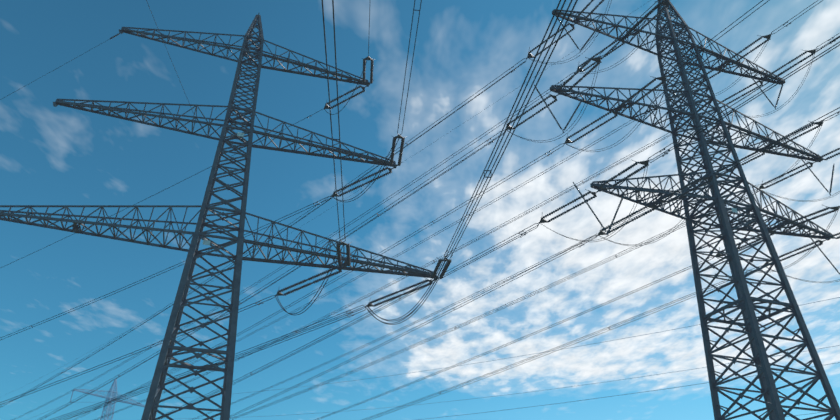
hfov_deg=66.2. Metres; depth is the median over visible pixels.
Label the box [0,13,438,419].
pylon
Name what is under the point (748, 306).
pylon
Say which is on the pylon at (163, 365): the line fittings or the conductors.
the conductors
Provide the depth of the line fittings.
62.09 m
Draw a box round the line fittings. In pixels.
[31,0,839,393]
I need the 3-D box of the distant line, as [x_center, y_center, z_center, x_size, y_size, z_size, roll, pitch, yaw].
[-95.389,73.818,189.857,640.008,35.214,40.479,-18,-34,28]
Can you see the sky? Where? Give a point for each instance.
(50, 155)
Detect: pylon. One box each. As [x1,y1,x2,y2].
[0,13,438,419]
[73,379,144,419]
[550,0,839,419]
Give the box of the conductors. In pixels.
[0,0,839,419]
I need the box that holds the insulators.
[110,0,839,305]
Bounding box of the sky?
[0,0,839,419]
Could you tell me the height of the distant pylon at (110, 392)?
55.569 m
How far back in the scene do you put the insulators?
62.19 m
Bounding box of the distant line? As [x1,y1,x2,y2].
[29,297,839,419]

